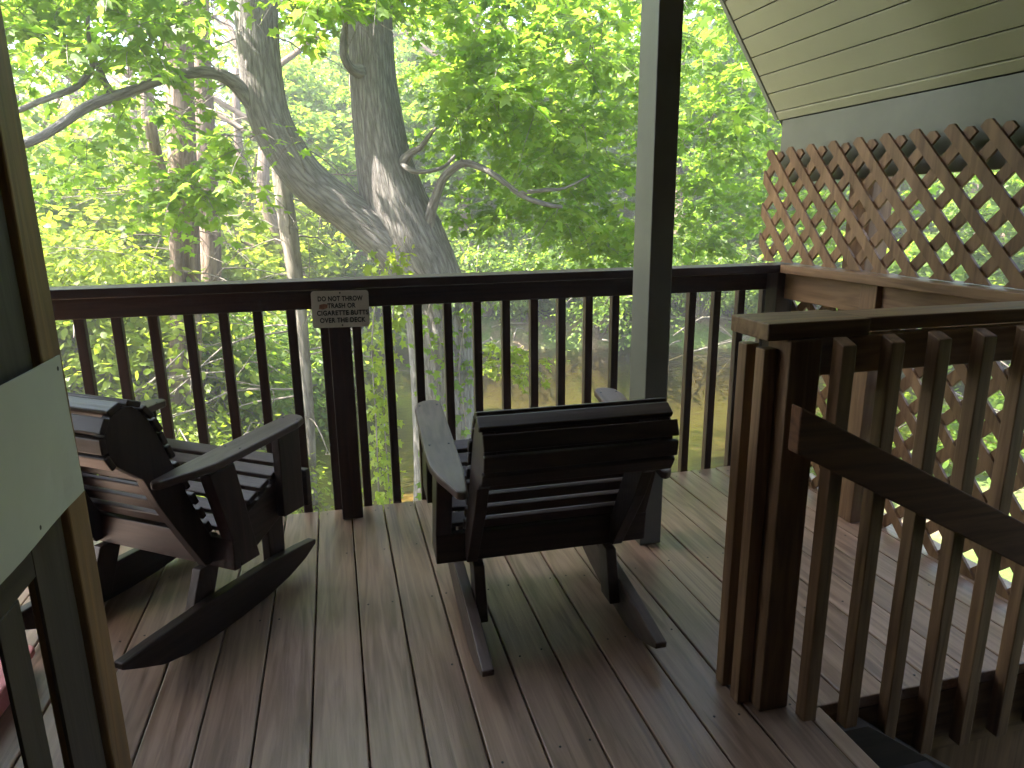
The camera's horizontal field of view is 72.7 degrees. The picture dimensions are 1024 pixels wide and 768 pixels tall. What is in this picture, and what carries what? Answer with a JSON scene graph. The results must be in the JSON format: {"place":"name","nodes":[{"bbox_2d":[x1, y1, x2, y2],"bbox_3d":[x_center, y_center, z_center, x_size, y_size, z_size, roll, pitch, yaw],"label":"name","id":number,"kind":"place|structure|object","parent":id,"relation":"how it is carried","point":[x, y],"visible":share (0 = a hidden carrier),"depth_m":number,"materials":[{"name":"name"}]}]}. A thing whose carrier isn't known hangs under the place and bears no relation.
{"place":"outdoors","nodes":[
{"label":"outdoors","id":0,"kind":"place"},
{"bbox_2d":[9,0,719,139],"label":"sky","id":1,"kind":"structure","parent":0,"point":[691,15],"materials":[{"name":"white"}]},
{"bbox_2d":[242,345,1010,515],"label":"river","id":2,"kind":"structure","parent":0,"point":[492,395],"depth_m":14.70,"materials":[{"name":"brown liquid"}]},
{"bbox_2d":[286,197,1023,581],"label":"ground","id":3,"kind":"structure","parent":0,"point":[544,335],"depth_m":19.91,"materials":[{"name":"green plant"}]},
{"bbox_2d":[14,81,93,257],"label":"leafy tree","id":4,"kind":"object","parent":3,"relation":"on","point":[56,101],"depth_m":15.28,"materials":[{"name":"green plant"}]},
{"bbox_2d":[7,44,105,229],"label":"leafy tree","id":5,"kind":"object","parent":3,"relation":"on","point":[28,127],"visible":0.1,"depth_m":12.28,"materials":[{"name":"green plant"}]},
{"bbox_2d":[21,32,166,207],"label":"leafy tree","id":6,"kind":"object","parent":3,"relation":"on","point":[71,98],"visible":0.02,"depth_m":23.59,"materials":[{"name":"green plant"}]},
{"bbox_2d":[36,204,169,394],"bbox_3d":[-7.530,-0.850,10.473,5.219,3.792,5.775,-1,14,-2],"label":"shrub","id":7,"kind":"object","parent":3,"relation":"on","point":[73,254],"visible":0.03,"depth_m":10.18,"materials":[{"name":"green plant"}]},
{"bbox_2d":[41,225,164,373],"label":"shrub","id":8,"kind":"object","parent":3,"relation":"on","point":[91,263],"visible":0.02,"depth_m":10.71,"materials":[{"name":"green plant"}]},
{"bbox_2d":[65,365,219,435],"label":"shrub","id":9,"kind":"object","parent":3,"relation":"on","point":[74,370],"visible":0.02,"depth_m":10.13,"materials":[{"name":"green plant"}]},
{"bbox_2d":[55,75,242,279],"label":"leafy tree","id":10,"kind":"object","parent":3,"relation":"on","point":[134,127],"depth_m":17.77,"materials":[{"name":"green plant"}]},
{"bbox_2d":[97,398,216,474],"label":"shrub","id":11,"kind":"object","parent":3,"relation":"on","point":[159,419],"depth_m":7.72,"materials":[{"name":"green plant"}]},
{"bbox_2d":[37,198,289,439],"bbox_3d":[-5.911,-0.524,9.082,6.179,4.080,5.584,-6,15,-22],"label":"shrub","id":12,"kind":"object","parent":3,"relation":"on","point":[136,338],"visible":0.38,"depth_m":8.95,"materials":[{"name":"green plant"}]},
{"bbox_2d":[145,116,183,437],"bbox_3d":[-4.519,-0.798,9.069,0.604,5.011,0.457,0,14,3],"label":"snag","id":13,"kind":"object","parent":3,"relation":"on","point":[175,255],"visible":0.31,"depth_m":8.93,"materials":[{"name":"grey plant"}]},
{"bbox_2d":[50,220,282,319],"bbox_3d":[-7.996,-1.312,14.367,6.465,4.174,5.842,-2,14,-3],"label":"shrub","id":14,"kind":"object","parent":3,"relation":"on","point":[156,230],"visible":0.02,"depth_m":13.77,"materials":[{"name":"green plant"}]},
{"bbox_2d":[82,377,256,444],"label":"shrub","id":15,"kind":"object","parent":3,"relation":"on","point":[181,419],"visible":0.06,"depth_m":9.09,"materials":[{"name":"green plant"}]},
{"bbox_2d":[44,3,296,225],"bbox_3d":[-10.131,-7.396,21.114,7.836,12.172,8.076,-3,14,-7],"label":"leafy tree","id":16,"kind":"object","parent":3,"relation":"on","point":[161,134],"visible":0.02,"depth_m":20.32,"materials":[{"name":"green plant"}]},
{"bbox_2d":[4,6,343,397],"bbox_3d":[-7.991,-3.962,15.040,7.953,11.308,8.198,1,14,6],"label":"leafy tree","id":17,"kind":"object","parent":3,"relation":"on","point":[95,203],"visible":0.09,"depth_m":14.59,"materials":[{"name":"green plant"}]},
{"bbox_2d":[80,338,294,442],"bbox_3d":[-6.233,-0.072,12.507,4.751,3.131,5.644,-12,18,-38],"label":"shrub","id":18,"kind":"object","parent":3,"relation":"on","point":[245,412],"depth_m":12.03,"materials":[{"name":"green plant"}]},
{"bbox_2d":[68,311,328,444],"bbox_3d":[-5.059,-0.016,10.688,3.947,2.862,4.688,9,17,35],"label":"shrub","id":19,"kind":"object","parent":3,"relation":"on","point":[273,370],"visible":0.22,"depth_m":10.57,"materials":[{"name":"green plant"}]},
{"bbox_2d":[189,425,219,497],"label":"shrub","id":20,"kind":"object","parent":3,"relation":"on","point":[191,436],"depth_m":6.77,"materials":[{"name":"green plant"}]},
{"bbox_2d":[85,67,369,310],"bbox_3d":[-7.635,-3.764,19.196,6.104,8.939,7.944,9,17,34],"label":"leafy tree","id":21,"kind":"object","parent":3,"relation":"on","point":[236,102],"visible":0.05,"depth_m":18.71,"materials":[{"name":"green plant"}]},
{"bbox_2d":[26,0,429,440],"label":"tree","id":22,"kind":"object","parent":3,"relation":"on","point":[182,159],"visible":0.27,"depth_m":8.88,"materials":[{"name":"brown plant"}]},
{"bbox_2d":[62,38,409,504],"bbox_3d":[-2.052,-3.946,9.616,9.668,11.704,7.470,-4,14,-14],"label":"tree","id":23,"kind":"object","parent":3,"relation":"on","point":[290,235],"visible":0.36,"depth_m":8.68,"materials":[{"name":"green plant"}]},
{"bbox_2d":[206,394,265,451],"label":"shrub","id":24,"kind":"object","parent":3,"relation":"on","point":[243,425],"visible":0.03,"depth_m":11.49,"materials":[{"name":"green plant"}]},
{"bbox_2d":[46,0,447,418],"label":"tree","id":25,"kind":"object","parent":3,"relation":"on","point":[215,268],"visible":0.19,"depth_m":10.65,"materials":[{"name":"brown plant"}]},
{"bbox_2d":[162,411,334,518],"bbox_3d":[-3.545,1.371,8.069,3.321,2.058,3.001,-7,15,-24],"label":"shrub","id":26,"kind":"object","parent":3,"relation":"on","point":[221,441],"visible":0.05,"depth_m":8.48,"materials":[{"name":"green plant"}]},
{"bbox_2d":[161,19,383,404],"bbox_3d":[-5.412,-2.851,15.966,4.834,11.217,5.525,2,14,12],"label":"leafy tree","id":27,"kind":"object","parent":3,"relation":"on","point":[264,176],"visible":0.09,"depth_m":15.33,"materials":[{"name":"green plant"}]},
{"bbox_2d":[210,0,346,234],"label":"leafy tree","id":28,"kind":"object","parent":3,"relation":"on","point":[232,63],"visible":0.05,"depth_m":22.30,"materials":[{"name":"green plant"}]},
{"bbox_2d":[167,311,398,442],"bbox_3d":[-5.315,0.100,13.180,5.460,3.513,4.596,9,17,34],"label":"shrub","id":29,"kind":"object","parent":3,"relation":"on","point":[316,358],"visible":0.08,"depth_m":12.67,"materials":[{"name":"green plant"}]},
{"bbox_2d":[244,314,364,397],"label":"shrub","id":30,"kind":"object","parent":3,"relation":"on","point":[321,387],"depth_m":15.40,"materials":[{"name":"green plant"}]},
{"bbox_2d":[220,38,486,273],"bbox_3d":[-4.458,-7.183,21.500,8.897,10.435,6.837,-9,16,-30],"label":"leafy tree","id":31,"kind":"object","parent":3,"relation":"on","point":[325,133],"visible":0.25,"depth_m":20.07,"materials":[{"name":"green plant"}]},
{"bbox_2d":[312,251,394,312],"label":"shrub","id":32,"kind":"object","parent":3,"relation":"on","point":[353,264],"visible":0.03,"depth_m":19.68,"materials":[{"name":"green plant"}]},
{"bbox_2d":[2,0,722,221],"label":"wood","id":33,"kind":"object","parent":3,"relation":"on","point":[100,35],"visible":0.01,"depth_m":39.85,"materials":[{"name":"green plant"}]},
{"bbox_2d":[354,257,399,316],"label":"shrub","id":34,"kind":"object","parent":3,"relation":"on","point":[378,309],"depth_m":20.92,"materials":[{"name":"green plant"}]},
{"bbox_2d":[282,0,490,227],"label":"leafy tree","id":35,"kind":"object","parent":3,"relation":"on","point":[398,40],"visible":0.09,"depth_m":23.50,"materials":[{"name":"green plant"}]},
{"bbox_2d":[372,233,475,310],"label":"shrub","id":36,"kind":"object","parent":3,"relation":"on","point":[453,250],"visible":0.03,"depth_m":20.29,"materials":[{"name":"green plant"}]},
{"bbox_2d":[350,157,513,253],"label":"leafy tree","id":37,"kind":"object","parent":3,"relation":"on","point":[445,205],"visible":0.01,"depth_m":32.72,"materials":[{"name":"green plant"}]},
{"bbox_2d":[317,4,591,343],"bbox_3d":[-1.226,-7.898,20.596,8.221,14.289,8.473,3,14,13],"label":"leafy tree","id":38,"kind":"object","parent":3,"relation":"on","point":[460,174],"visible":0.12,"depth_m":19.82,"materials":[{"name":"green plant"}]},
{"bbox_2d":[396,23,606,251],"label":"leafy tree","id":39,"kind":"object","parent":3,"relation":"on","point":[446,45],"visible":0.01,"depth_m":24.58,"materials":[{"name":"green plant"}]},
{"bbox_2d":[448,221,572,351],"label":"shrub","id":40,"kind":"object","parent":3,"relation":"on","point":[475,264],"visible":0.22,"depth_m":19.33,"materials":[{"name":"green plant"}]},
{"bbox_2d":[0,466,1023,767],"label":"deck floor","id":41,"kind":"structure","parent":3,"relation":"on","point":[344,644],"depth_m":2.11,"materials":[{"name":"brown wood"}]},
{"bbox_2d":[0,645,34,716],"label":"pink tub","id":42,"kind":"object","parent":41,"relation":"on","point":[4,701],"visible":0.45,"depth_m":1.93,"materials":[{"name":"plastic"}]},
{"bbox_2d":[0,5,131,767],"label":"door post","id":43,"kind":"object","parent":41,"relation":"on","point":[25,240],"depth_m":1.27,"materials":[{"name":"brown wood"}]},
{"bbox_2d":[0,189,106,767],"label":"screen door","id":44,"kind":"structure","parent":43,"relation":"attached to","point":[41,486],"depth_m":1.14,"materials":[{"name":"grey wood"}]},
{"bbox_2d":[20,392,315,669],"bbox_3d":[-1.187,0.368,2.357,0.760,0.839,0.862,5,14,21],"label":"rocking chair","id":45,"kind":"object","parent":41,"relation":"on","point":[149,507],"visible":0.82,"depth_m":2.24,"materials":[{"name":"black wood"}]},
{"bbox_2d":[49,262,799,518],"bbox_3d":[-1.280,0.190,2.930,5.524,1.227,0.212,-4,14,-14],"label":"deck railing","id":46,"kind":"object","parent":41,"relation":"on","point":[115,304],"visible":0.43,"depth_m":3.08,"materials":[{"name":"brown wood"}]},
{"bbox_2d":[311,290,369,327],"bbox_3d":[-0.699,-0.306,2.837,0.227,0.150,0.004,-3,14,-14],"label":"warning sign","id":47,"kind":"object","parent":46,"relation":"attached to","point":[343,308],"visible":1,"depth_m":2.84,"materials":[{"name":"white metal"}]},
{"bbox_2d":[415,388,678,676],"bbox_3d":[0.093,0.352,2.292,0.760,0.839,0.862,-4,20,-13],"label":"rocking chair","id":48,"kind":"object","parent":41,"relation":"on","point":[524,480],"visible":1,"depth_m":2.12,"materials":[{"name":"brown wood"}]},
{"bbox_2d":[629,0,683,544],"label":"roof post","id":49,"kind":"object","parent":41,"relation":"on","point":[661,31],"visible":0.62,"depth_m":2.54,"materials":[{"name":"grey paint"}]},
{"bbox_2d":[716,301,1023,753],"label":"stair guard","id":50,"kind":"object","parent":41,"relation":"on","point":[783,435],"visible":0.94,"depth_m":1.79,"materials":[{"name":"brown wood"}]},
{"bbox_2d":[780,264,1023,599],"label":"lattice railing","id":51,"kind":"object","parent":41,"relation":"on","point":[810,287],"visible":0.34,"depth_m":2.75,"materials":[{"name":"brown wood"}]},
{"bbox_2d":[759,118,1023,289],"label":"lattice screen","id":52,"kind":"object","parent":51,"relation":"on","point":[1011,152],"visible":1,"depth_m":2.63,"materials":[{"name":"brown wood"}]},
{"bbox_2d":[0,0,1023,501],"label":"maple tree","id":53,"kind":"object","parent":3,"relation":"on","point":[388,206],"visible":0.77,"depth_m":6.38,"materials":[{"name":"green plant"}]},
{"bbox_2d":[361,236,415,510],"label":"hanging vine","id":54,"kind":"object","parent":53,"relation":"hanging from","point":[397,326],"visible":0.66,"depth_m":6.67,"materials":[{"name":"green plant"}]},
{"bbox_2d":[405,301,497,499],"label":"climbing ivy","id":55,"kind":"object","parent":53,"relation":"attached to","point":[436,375],"visible":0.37,"depth_m":7.02,"materials":[{"name":"green plant"}]},
{"bbox_2d":[482,340,555,394],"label":"overhanging sprig","id":56,"kind":"object","parent":53,"relation":"attached to","point":[494,360],"visible":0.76,"depth_m":8.27,"materials":[{"name":"green plant"}]},
{"bbox_2d":[470,226,604,321],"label":"shrub","id":57,"kind":"object","parent":3,"relation":"on","point":[548,254],"visible":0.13,"depth_m":19.33,"materials":[{"name":"green plant"}]},
{"bbox_2d":[351,314,750,351],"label":"shrub","id":58,"kind":"object","parent":3,"relation":"on","point":[723,330],"visible":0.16,"depth_m":19.41,"materials":[{"name":"green plant"}]},
{"bbox_2d":[491,11,625,305],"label":"leafy tree","id":59,"kind":"object","parent":3,"relation":"on","point":[568,55],"visible":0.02,"depth_m":20.96,"materials":[{"name":"green plant"}]},
{"bbox_2d":[471,6,685,222],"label":"leafy tree","id":60,"kind":"object","parent":3,"relation":"on","point":[628,214],"depth_m":23.77,"materials":[{"name":"green plant"}]},
{"bbox_2d":[502,237,685,361],"bbox_3d":[2.119,-2.481,19.441,5.473,3.392,4.946,7,16,27],"label":"shrub","id":61,"kind":"object","parent":3,"relation":"on","point":[601,305],"visible":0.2,"depth_m":18.90,"materials":[{"name":"green plant"}]},
{"bbox_2d":[566,212,710,331],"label":"shrub","id":62,"kind":"object","parent":3,"relation":"on","point":[626,266],"visible":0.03,"depth_m":19.87,"materials":[{"name":"green plant"}]},
{"bbox_2d":[544,0,792,304],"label":"leafy tree","id":63,"kind":"object","parent":3,"relation":"on","point":[688,61],"visible":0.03,"depth_m":19.12,"materials":[{"name":"green plant"}]},
{"bbox_2d":[615,1,744,248],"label":"leafy tree","id":64,"kind":"object","parent":3,"relation":"on","point":[722,212],"depth_m":31.59,"materials":[{"name":"green plant"}]},
{"bbox_2d":[633,229,758,326],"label":"shrub","id":65,"kind":"object","parent":3,"relation":"on","point":[701,312],"visible":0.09,"depth_m":19.12,"materials":[{"name":"green plant"}]},
{"bbox_2d":[678,20,762,243],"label":"leafy tree","id":66,"kind":"object","parent":3,"relation":"on","point":[686,168],"depth_m":23.96,"materials":[{"name":"green plant"}]},
{"bbox_2d":[695,255,780,325],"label":"shrub","id":67,"kind":"object","parent":3,"relation":"on","point":[731,305],"visible":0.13,"depth_m":19.30,"materials":[{"name":"green plant"}]},
{"bbox_2d":[743,226,841,308],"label":"shrub","id":68,"kind":"object","parent":3,"relation":"on","point":[778,258],"visible":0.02,"depth_m":18.65,"materials":[{"name":"green plant"}]},
{"bbox_2d":[677,84,927,313],"bbox_3d":[8.636,-7.400,20.397,8.833,13.148,9.104,-6,15,-19],"label":"leafy tree","id":69,"kind":"object","parent":3,"relation":"on","point":[756,251],"visible":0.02,"depth_m":19.57,"materials":[{"name":"green plant"}]},
{"bbox_2d":[837,176,892,310],"bbox_3d":[1.568,0.852,3.417,0.108,4.120,0.140,-4,14,-14],"label":"trunk","id":70,"kind":"object","parent":3,"relation":"on","point":[874,192],"depth_m":2.99,"materials":[{"name":"green plant"}]},
{"bbox_2d":[817,230,927,308],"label":"shrub","id":71,"kind":"object","parent":3,"relation":"on","point":[838,265],"depth_m":19.41,"materials":[{"name":"green plant"}]},
{"bbox_2d":[835,717,950,767],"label":"staircase","id":72,"kind":"structure","parent":3,"relation":"on","point":[878,747],"depth_m":1.94,"materials":[{"name":"grey wood"}]},
{"bbox_2d":[810,384,990,476],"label":"shrub","id":73,"kind":"object","parent":3,"relation":"on","point":[908,434],"visible":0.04,"depth_m":8.84,"materials":[{"name":"green plant"}]},
{"bbox_2d":[824,172,977,239],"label":"leafy tree","id":74,"kind":"object","parent":3,"relation":"on","point":[904,185],"visible":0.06,"depth_m":19.62,"materials":[{"name":"green plant"}]},
{"bbox_2d":[838,170,1023,366],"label":"leafy tree","id":75,"kind":"object","parent":3,"relation":"on","point":[943,252],"visible":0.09,"depth_m":13.97,"materials":[{"name":"green plant"}]},
{"bbox_2d":[923,224,999,284],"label":"shrub","id":76,"kind":"object","parent":3,"relation":"on","point":[975,254],"visible":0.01,"depth_m":19.85,"materials":[{"name":"green plant"}]},
{"bbox_2d":[905,361,1023,499],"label":"shrub","id":77,"kind":"object","parent":3,"relation":"on","point":[991,438],"visible":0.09,"depth_m":7.68,"materials":[{"name":"green plant"}]},
{"bbox_2d":[920,175,1017,234],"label":"leafy tree","id":78,"kind":"object","parent":3,"relation":"on","point":[968,191],"depth_m":22.00,"materials":[{"name":"green plant"}]},
{"bbox_2d":[923,178,1023,284],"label":"leafy tree","id":79,"kind":"object","parent":3,"relation":"on","point":[1002,235],"visible":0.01,"depth_m":17.77,"materials":[{"name":"green plant"}]},
{"bbox_2d":[947,363,1010,449],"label":"shrub","id":80,"kind":"object","parent":3,"relation":"on","point":[990,400],"visible":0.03,"depth_m":10.13,"materials":[{"name":"green plant"}]},
{"bbox_3d":[1.020,-0.233,0.613,6.900,7.600,3.440,-4,14,-14],"label":"cabin wall","id":81,"kind":"object","parent":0,"visible":0},
{"bbox_2d":[719,0,1023,182],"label":"porch roof","id":82,"kind":"structure","parent":81,"relation":"attached to","point":[827,72],"depth_m":2.67,"materials":[{"name":"beige plastic"}]}
]}

